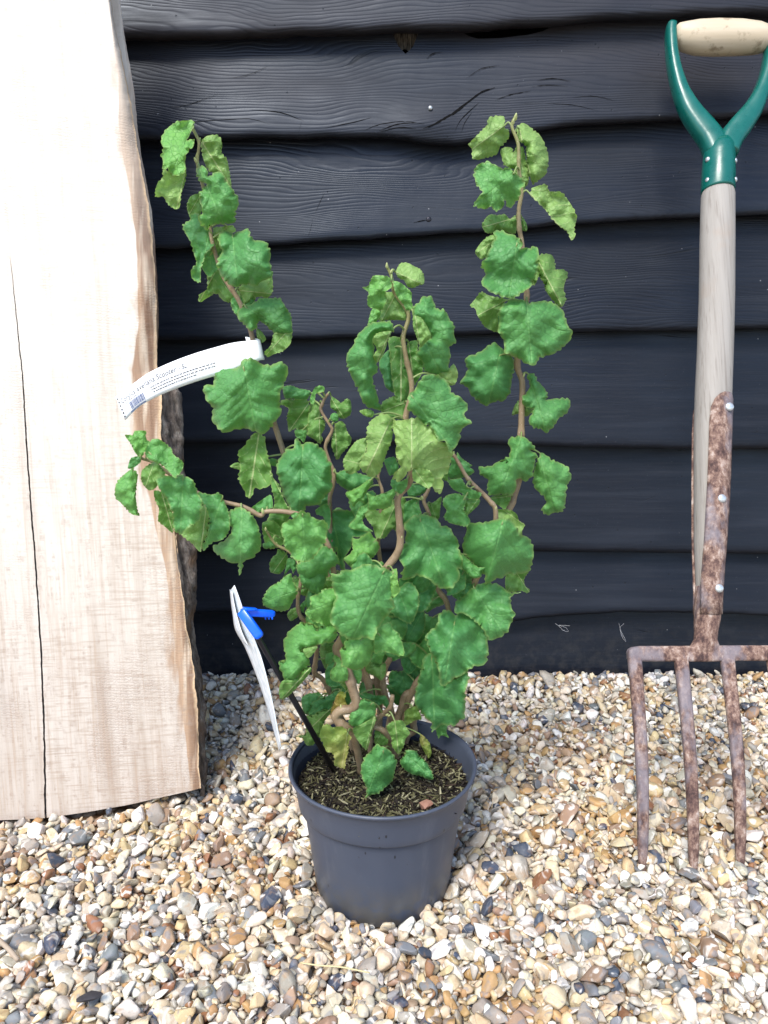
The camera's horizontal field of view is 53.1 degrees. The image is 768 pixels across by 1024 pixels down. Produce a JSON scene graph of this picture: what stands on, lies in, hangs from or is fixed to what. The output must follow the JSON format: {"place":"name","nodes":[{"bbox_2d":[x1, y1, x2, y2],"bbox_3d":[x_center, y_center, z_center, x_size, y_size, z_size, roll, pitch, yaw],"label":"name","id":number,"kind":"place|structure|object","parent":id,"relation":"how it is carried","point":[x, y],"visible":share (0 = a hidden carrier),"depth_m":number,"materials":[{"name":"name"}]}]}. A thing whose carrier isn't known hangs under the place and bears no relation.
{"place":"outdoors","nodes":[
{"label":"outdoors","id":0,"kind":"place"},
{"bbox_2d":[0,668,767,1023],"bbox_3d":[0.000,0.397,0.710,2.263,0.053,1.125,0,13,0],"label":"gravel","id":1,"kind":"structure","parent":0,"point":[518,910],"depth_m":0.78,"materials":[{"name":"beige gravel"}]},
{"bbox_2d":[0,938,19,961],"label":"dry twig","id":2,"kind":"object","parent":1,"relation":"on","point":[9,950],"visible":1,"depth_m":0.69,"materials":[{"name":"beige wood"}]},
{"bbox_2d":[76,990,102,1001],"bbox_3d":[-0.246,0.405,0.643,0.022,0.004,0.010,-3,13,-14],"label":"dark flint stone","id":3,"kind":"object","parent":1,"relation":"on","point":[91,995],"visible":1,"depth_m":0.64,"materials":[{"name":"grey stone"}]},
{"bbox_2d":[0,0,207,819],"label":"sawn plank","id":4,"kind":"object","parent":1,"relation":"on","point":[103,705],"visible":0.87,"depth_m":0.89,"materials":[{"name":"beige wood"}]},
{"bbox_2d":[300,962,369,973],"bbox_3d":[-0.043,0.398,0.672,0.063,0.004,0.004,2,13,10],"label":"straw","id":5,"kind":"object","parent":1,"relation":"on","point":[335,966],"visible":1,"depth_m":0.67,"materials":[{"name":"beige plant"}]},
{"bbox_2d":[288,716,476,926],"bbox_3d":[-0.001,0.319,0.794,0.190,0.141,0.190,0,13,0],"label":"plant pot","id":6,"kind":"object","parent":1,"relation":"on","point":[397,873],"visible":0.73,"depth_m":0.73,"materials":[{"name":"plastic"}]},
{"bbox_2d":[295,735,467,838],"bbox_3d":[-0.001,0.273,0.783,0.177,0.019,0.175,0,13,0],"label":"compost","id":7,"kind":"object","parent":6,"relation":"in","point":[403,792],"visible":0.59,"depth_m":0.77,"materials":[{"name":"brown soil"}]},
{"bbox_2d":[230,585,336,773],"bbox_3d":[-0.098,0.176,0.739,0.109,0.235,0.086,0,13,0],"label":"stake label","id":8,"kind":"object","parent":7,"relation":"on","point":[248,630],"visible":1,"depth_m":0.73,"materials":[{"name":"white plastic"}]},
{"bbox_2d":[114,113,576,797],"bbox_3d":[-0.024,-0.033,0.716,0.418,0.640,0.165,0,13,0],"label":"hazel shrub","id":9,"kind":"object","parent":7,"relation":"on","point":[372,613],"visible":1,"depth_m":0.70,"materials":[{"name":"green plant"}]},
{"bbox_2d":[116,337,264,419],"bbox_3d":[-0.178,-0.124,0.710,0.135,0.074,0.020,-2,13,-9],"label":"plant tag","id":10,"kind":"object","parent":9,"relation":"attached to","point":[178,373],"visible":1,"depth_m":0.70,"materials":[{"name":"white plastic"}]},
{"bbox_2d":[419,799,432,809],"bbox_3d":[0.040,0.280,0.734,0.011,0.009,0.011,-8,15,-32],"label":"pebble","id":11,"kind":"object","parent":7,"relation":"on","point":[426,804],"visible":1,"depth_m":0.73,"materials":[{"name":"pink stone"}]},
{"bbox_2d":[626,18,767,870],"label":"garden fork","id":12,"kind":"object","parent":1,"relation":"on","point":[719,147],"visible":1,"depth_m":0.89,"materials":[{"name":"brown wood"}]},
{"bbox_2d":[120,0,767,683],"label":"timber wall","id":13,"kind":"structure","parent":0,"point":[346,130],"depth_m":1.13,"materials":[{"name":"black wood"}]}
]}

